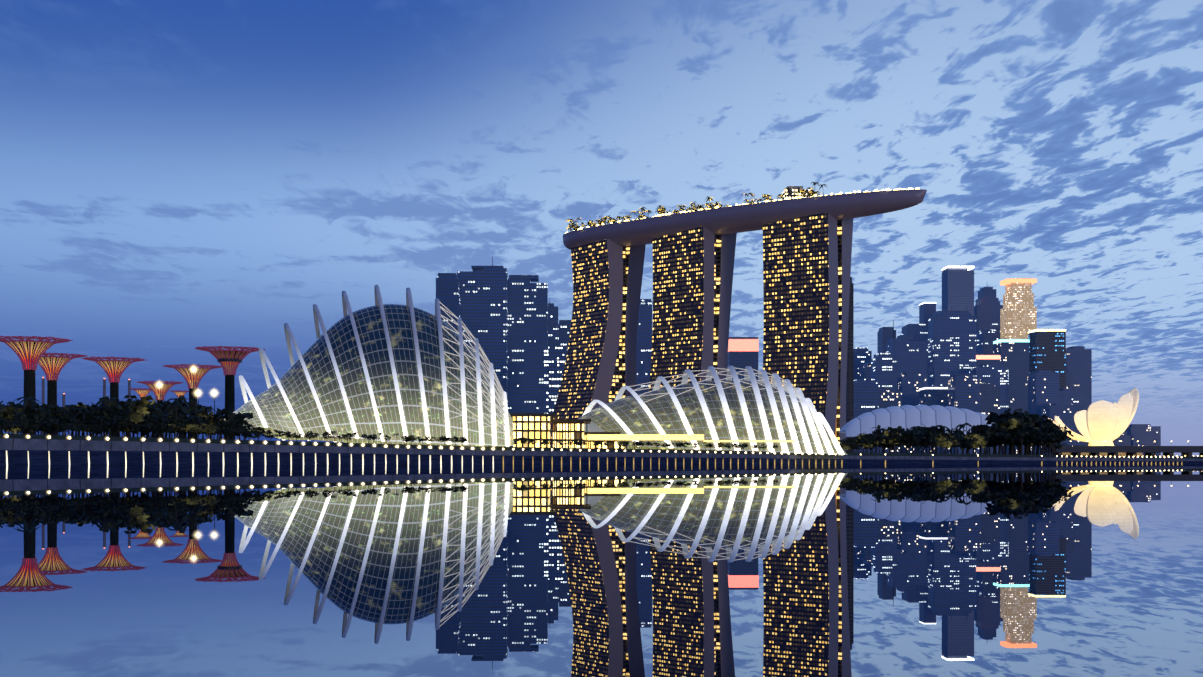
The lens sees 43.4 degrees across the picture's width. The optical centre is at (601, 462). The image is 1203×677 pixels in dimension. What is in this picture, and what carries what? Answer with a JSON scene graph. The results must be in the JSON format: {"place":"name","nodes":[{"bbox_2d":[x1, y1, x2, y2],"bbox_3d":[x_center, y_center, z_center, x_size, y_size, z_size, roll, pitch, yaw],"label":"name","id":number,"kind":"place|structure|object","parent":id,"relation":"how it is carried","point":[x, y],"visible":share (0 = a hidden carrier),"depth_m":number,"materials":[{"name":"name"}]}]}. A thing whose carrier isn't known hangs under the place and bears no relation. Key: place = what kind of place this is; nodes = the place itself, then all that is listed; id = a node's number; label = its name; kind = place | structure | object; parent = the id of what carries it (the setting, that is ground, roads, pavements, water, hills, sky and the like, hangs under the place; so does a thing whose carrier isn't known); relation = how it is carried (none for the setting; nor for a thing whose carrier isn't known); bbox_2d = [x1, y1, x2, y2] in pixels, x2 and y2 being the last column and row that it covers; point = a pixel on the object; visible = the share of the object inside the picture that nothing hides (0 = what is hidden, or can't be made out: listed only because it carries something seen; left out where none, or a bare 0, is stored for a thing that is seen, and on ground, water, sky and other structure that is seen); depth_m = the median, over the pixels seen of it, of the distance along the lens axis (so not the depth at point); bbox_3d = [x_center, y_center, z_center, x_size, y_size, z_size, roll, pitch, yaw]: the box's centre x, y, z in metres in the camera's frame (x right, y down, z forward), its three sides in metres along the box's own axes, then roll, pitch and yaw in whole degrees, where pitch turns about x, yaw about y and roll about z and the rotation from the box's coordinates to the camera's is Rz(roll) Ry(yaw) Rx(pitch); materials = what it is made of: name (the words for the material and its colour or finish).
{"place":"outdoors","nodes":[
{"label":"outdoors","id":0,"kind":"place"},
{"bbox_2d":[558,320,571,349],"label":"city tower","id":1,"kind":"structure","parent":0,"point":[564,328],"depth_m":1999.40,"materials":[{"name":"blue metal"}]},
{"bbox_2d":[0,464,1202,676],"bbox_3d":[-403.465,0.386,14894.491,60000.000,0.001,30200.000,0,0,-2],"label":"water","id":2,"kind":"structure","parent":0,"point":[692,570],"depth_m":5.43,"materials":[{"name":"blue liquid"}]},
{"bbox_2d":[197,392,215,438],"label":"street lamps","id":3,"kind":"object","parent":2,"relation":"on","point":[198,393],"visible":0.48,"depth_m":556.12,"materials":[{"name":"grey metal"}]},
{"bbox_2d":[436,273,459,331],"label":"city tower","id":4,"kind":"structure","parent":2,"relation":"on","point":[448,290],"depth_m":1745.87,"materials":[{"name":"blue glass"}]},
{"bbox_2d":[457,256,507,406],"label":"city tower","id":5,"kind":"structure","parent":2,"relation":"on","point":[484,303],"depth_m":1797.01,"materials":[{"name":"blue glass"}]},
{"bbox_2d":[508,275,547,446],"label":"city tower","id":6,"kind":"structure","parent":2,"relation":"on","point":[527,322],"depth_m":1848.18,"materials":[{"name":"blue glass"}]},
{"bbox_2d":[548,298,557,349],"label":"city tower","id":7,"kind":"structure","parent":2,"relation":"on","point":[552,322],"depth_m":1899.02,"materials":[{"name":"blue glass"}]},
{"bbox_2d":[544,337,567,418],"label":"city tower","id":8,"kind":"structure","parent":2,"relation":"on","point":[554,360],"depth_m":1699.12,"materials":[{"name":"blue metal"}]},
{"bbox_2d":[550,239,645,447],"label":"hotel tower","id":9,"kind":"structure","parent":2,"relation":"on","point":[600,363],"depth_m":1300.24,"materials":[{"name":"grey"}]},
{"bbox_2d":[636,299,651,393],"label":"city tower","id":10,"kind":"structure","parent":2,"relation":"on","point":[643,347],"depth_m":2002.23,"materials":[{"name":"blue glass"}]},
{"bbox_2d":[649,226,736,390],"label":"hotel tower","id":11,"kind":"structure","parent":2,"relation":"on","point":[693,269],"depth_m":1233.68,"materials":[{"name":"grey"}]},
{"bbox_2d":[563,186,926,249],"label":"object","id":12,"kind":"structure","parent":11,"relation":"on","point":[743,217],"depth_m":1189.23,"materials":[{"name":"grey metal"}]},
{"bbox_2d":[567,182,826,230],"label":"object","id":13,"kind":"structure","parent":12,"relation":"on","point":[660,209],"depth_m":1245.60,"materials":[{"name":"plant"}]},
{"bbox_2d":[727,337,758,381],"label":"city tower","id":14,"kind":"structure","parent":2,"relation":"on","point":[742,352],"depth_m":1905.41,"materials":[{"name":"blue glass"}]},
{"bbox_2d":[737,368,756,379],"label":"city tower","id":15,"kind":"structure","parent":2,"relation":"on","point":[740,376],"depth_m":1855.36,"materials":[{"name":"blue metal"}]},
{"bbox_2d":[846,277,853,452],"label":"city tower","id":16,"kind":"structure","parent":2,"relation":"on","point":[850,387],"depth_m":1507.26,"materials":[{"name":"blue metal"}]},
{"bbox_2d":[854,379,878,452],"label":"city tower","id":17,"kind":"structure","parent":2,"relation":"on","point":[866,395],"depth_m":1909.76,"materials":[{"name":"blue glass"}]},
{"bbox_2d":[879,387,901,452],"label":"city tower","id":18,"kind":"structure","parent":2,"relation":"on","point":[888,397],"depth_m":2061.42,"materials":[{"name":"blue glass"}]},
{"bbox_2d":[919,387,947,453],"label":"city tower","id":19,"kind":"structure","parent":2,"relation":"on","point":[929,396],"depth_m":2113.53,"materials":[{"name":"blue glass"}]},
{"bbox_2d":[948,374,980,453],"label":"city tower","id":20,"kind":"structure","parent":2,"relation":"on","point":[964,391],"depth_m":2064.44,"materials":[{"name":"blue glass"}]},
{"bbox_2d":[981,383,999,453],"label":"city tower","id":21,"kind":"structure","parent":2,"relation":"on","point":[990,397],"depth_m":2165.89,"materials":[{"name":"blue glass"}]},
{"bbox_2d":[1043,441,1202,455],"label":"bridge","id":22,"kind":"structure","parent":2,"relation":"on","point":[1135,450],"depth_m":1263.16,"materials":[{"name":"grey concrete"}]},
{"bbox_2d":[1124,424,1160,455],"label":"office building","id":23,"kind":"structure","parent":2,"relation":"on","point":[1146,434],"depth_m":2727.69,"materials":[{"name":"blue glass"}]},
{"bbox_2d":[0,434,1202,464],"bbox_3d":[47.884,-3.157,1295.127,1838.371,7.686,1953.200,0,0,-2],"label":"promenade","id":24,"kind":"structure","parent":0,"point":[17,447],"depth_m":426.43,"materials":[{"name":"concrete"}]},
{"bbox_2d":[0,336,72,433],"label":"supertree","id":25,"kind":"object","parent":24,"relation":"on","point":[28,351],"visible":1,"depth_m":630.62,"materials":[{"name":"red metal"}]},
{"bbox_2d":[38,353,87,434],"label":"supertree","id":26,"kind":"object","parent":24,"relation":"on","point":[52,365],"visible":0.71,"depth_m":681.20,"materials":[{"name":"red metal"}]},
{"bbox_2d":[42,377,130,435],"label":"poles","id":27,"kind":"object","parent":24,"relation":"on","point":[63,394],"visible":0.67,"depth_m":3466.02,"materials":[{"name":"grey metal"}]},
{"bbox_2d":[81,356,146,436],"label":"supertree","id":28,"kind":"object","parent":24,"relation":"on","point":[115,368],"visible":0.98,"depth_m":656.50,"materials":[{"name":"red metal"}]},
{"bbox_2d":[0,416,243,439],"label":"trees","id":29,"kind":"object","parent":24,"relation":"on","point":[72,426],"visible":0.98,"depth_m":382.67,"materials":[{"name":"green plant"}]},
{"bbox_2d":[0,395,270,439],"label":"tree grove","id":30,"kind":"object","parent":24,"relation":"on","point":[143,410],"visible":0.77,"depth_m":407.99,"materials":[{"name":"green plant"}]},
{"bbox_2d":[130,388,151,436],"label":"supertree","id":31,"kind":"object","parent":24,"relation":"on","point":[142,392],"visible":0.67,"depth_m":840.63,"materials":[{"name":"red metal"}]},
{"bbox_2d":[137,381,183,437],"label":"supertree","id":32,"kind":"object","parent":24,"relation":"on","point":[160,389],"visible":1,"depth_m":761.04,"materials":[{"name":"orange metal"}]},
{"bbox_2d":[170,390,188,437],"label":"supertree","id":33,"kind":"object","parent":24,"relation":"on","point":[178,393],"visible":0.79,"depth_m":852.08,"materials":[{"name":"red metal"}]},
{"bbox_2d":[163,364,221,438],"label":"supertree","id":34,"kind":"object","parent":24,"relation":"on","point":[193,375],"visible":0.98,"depth_m":692.05,"materials":[{"name":"red metal"}]},
{"bbox_2d":[195,346,264,439],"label":"supertree","id":35,"kind":"object","parent":24,"relation":"on","point":[229,360],"visible":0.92,"depth_m":603.69,"materials":[{"name":"red metal"}]},
{"bbox_2d":[224,304,513,446],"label":"glass dome","id":36,"kind":"structure","parent":24,"relation":"on","point":[273,406],"depth_m":466.95,"materials":[{"name":"clear glass"}]},
{"bbox_2d":[239,285,509,446],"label":"ribs","id":37,"kind":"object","parent":24,"relation":"on","point":[379,302],"depth_m":469.18,"materials":[{"name":"white metal"}]},
{"bbox_2d":[240,430,518,446],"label":"shrubs","id":38,"kind":"object","parent":24,"relation":"on","point":[310,435],"depth_m":422.04,"materials":[{"name":"green plant"}]},
{"bbox_2d":[509,413,626,448],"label":"garden pavilion","id":39,"kind":"structure","parent":24,"relation":"on","point":[535,426],"depth_m":544.65,"materials":[{"name":"yellow glass"}]},
{"bbox_2d":[6,435,1181,464],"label":"promenade lamps","id":40,"kind":"object","parent":24,"relation":"on","point":[265,442],"visible":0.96,"depth_m":437.41,"materials":[{"name":"grey"}]},
{"bbox_2d":[517,437,849,451],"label":"bushes","id":41,"kind":"object","parent":24,"relation":"on","point":[641,444],"visible":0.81,"depth_m":511.74,"materials":[{"name":"green plant"}]},
{"bbox_2d":[587,434,794,441],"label":"flower dome gallery","id":42,"kind":"object","parent":24,"relation":"on","point":[637,437],"visible":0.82,"depth_m":556.71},
{"bbox_2d":[578,380,847,454],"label":"conservatory dome","id":43,"kind":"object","parent":24,"relation":"on","point":[631,413],"visible":0.48,"depth_m":578.32,"materials":[{"name":"clear glass"}]},
{"bbox_2d":[582,366,843,454],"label":"flower dome arches","id":44,"kind":"structure","parent":24,"relation":"on","point":[750,375],"depth_m":580.51,"materials":[{"name":"white metal"}]},
{"bbox_2d":[763,213,852,450],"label":"hotel tower","id":45,"kind":"structure","parent":24,"relation":"on","point":[806,272],"depth_m":1165.94,"materials":[{"name":"grey"}]},
{"bbox_2d":[839,408,1073,454],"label":"trees","id":46,"kind":"object","parent":24,"relation":"on","point":[1026,429],"visible":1,"depth_m":687.83,"materials":[{"name":"green plant"}]},
{"bbox_2d":[1000,278,1036,338],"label":"skyscraper","id":47,"kind":"structure","parent":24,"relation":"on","point":[1018,315],"depth_m":2621.35,"materials":[{"name":"grey metal"}]},
{"bbox_2d":[1048,387,1141,455],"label":"lotus-shaped museum","id":48,"kind":"structure","parent":24,"relation":"on","point":[1098,423],"depth_m":1393.92,"materials":[{"name":"white"}]},
{"bbox_2d":[854,369,859,379],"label":"city tower","id":49,"kind":"structure","parent":0,"point":[856,373],"depth_m":2311.45,"materials":[{"name":"blue metal"}]},
{"bbox_2d":[854,348,871,368],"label":"city tower","id":50,"kind":"structure","parent":0,"point":[862,356],"depth_m":2512.63,"materials":[{"name":"blue glass"}]},
{"bbox_2d":[860,363,870,378],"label":"city tower","id":51,"kind":"structure","parent":0,"point":[865,371],"depth_m":2263.61,"materials":[{"name":"blue metal"}]},
{"bbox_2d":[871,353,896,390],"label":"city tower","id":52,"kind":"structure","parent":0,"point":[883,369],"depth_m":2161.94,"materials":[{"name":"blue metal"}]},
{"bbox_2d":[877,327,895,353],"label":"city tower","id":53,"kind":"structure","parent":0,"point":[884,334],"depth_m":2614.64,"materials":[{"name":"blue glass"}]},
{"bbox_2d":[886,320,926,377],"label":"city tower","id":54,"kind":"structure","parent":0,"point":[911,356],"depth_m":2313.78,"materials":[{"name":"blue glass"}]},
{"bbox_2d":[897,372,927,452],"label":"city tower","id":55,"kind":"structure","parent":0,"point":[909,384],"depth_m":2213.18,"materials":[{"name":"blue glass"}]},
{"bbox_2d":[902,324,927,342],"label":"city tower","id":56,"kind":"structure","parent":0,"point":[920,331],"depth_m":2817.09,"materials":[{"name":"blue metal"}]},
{"bbox_2d":[839,405,991,436],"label":"domed roof","id":57,"kind":"structure","parent":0,"point":[910,416],"depth_m":907.08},
{"bbox_2d":[919,302,935,324],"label":"city tower","id":58,"kind":"structure","parent":0,"point":[927,310],"depth_m":2918.28,"materials":[{"name":"blue metal"}]},
{"bbox_2d":[928,306,975,386],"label":"city tower","id":59,"kind":"structure","parent":0,"point":[951,342],"depth_m":2365.96,"materials":[{"name":"blue metal"}]},
{"bbox_2d":[941,266,973,315],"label":"skyscraper","id":60,"kind":"structure","parent":0,"point":[957,288],"depth_m":2517.25,"materials":[{"name":"blue glass"}]},
{"bbox_2d":[978,287,995,298],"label":"city tower","id":61,"kind":"structure","parent":0,"point":[986,292],"depth_m":2921.55,"materials":[{"name":"blue glass"}]},
{"bbox_2d":[976,354,999,366],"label":"city tower","id":62,"kind":"structure","parent":0,"point":[987,359],"depth_m":2417.44,"materials":[{"name":"blue metal"}]},
{"bbox_2d":[969,364,1007,453],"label":"city tower","id":63,"kind":"structure","parent":0,"point":[997,374],"depth_m":2317.42,"materials":[{"name":"blue metal"}]},
{"bbox_2d":[974,298,1002,353],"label":"city tower","id":64,"kind":"structure","parent":0,"point":[987,312],"depth_m":2770.43,"materials":[{"name":"blue glass"}]},
{"bbox_2d":[977,328,999,353],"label":"city tower","id":65,"kind":"structure","parent":0,"point":[986,338],"depth_m":2669.64,"materials":[{"name":"blue glass"}]},
{"bbox_2d":[993,339,1029,454],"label":"city tower","id":66,"kind":"structure","parent":0,"point":[1014,356],"depth_m":2418.87,"materials":[{"name":"blue glass"}]},
{"bbox_2d":[1028,370,1058,454],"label":"city tower","id":67,"kind":"structure","parent":0,"point":[1043,387],"depth_m":2269.12,"materials":[{"name":"blue glass"}]},
{"bbox_2d":[1028,329,1065,388],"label":"skyscraper","id":68,"kind":"structure","parent":0,"point":[1047,349],"depth_m":2470.96,"materials":[{"name":"blue glass"}]},
{"bbox_2d":[1041,403,1081,454],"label":"city tower","id":69,"kind":"structure","parent":0,"point":[1065,413],"depth_m":2219.42,"materials":[{"name":"blue glass"}]},
{"bbox_2d":[1059,381,1079,404],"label":"city tower","id":70,"kind":"structure","parent":0,"point":[1068,395],"depth_m":2421.23,"materials":[{"name":"blue metal"}]},
{"bbox_2d":[1066,368,1073,390],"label":"city tower","id":71,"kind":"structure","parent":0,"point":[1069,377],"depth_m":2522.12,"materials":[{"name":"blue metal"}]},
{"bbox_2d":[1066,346,1091,409],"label":"city tower","id":72,"kind":"structure","parent":0,"point":[1079,362],"depth_m":2825.34,"materials":[{"name":"blue metal"}]},
{"bbox_2d":[1113,432,1132,445],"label":"city tower","id":73,"kind":"structure","parent":0,"point":[1125,438],"depth_m":2726.51,"materials":[{"name":"blue glass"}]}
]}

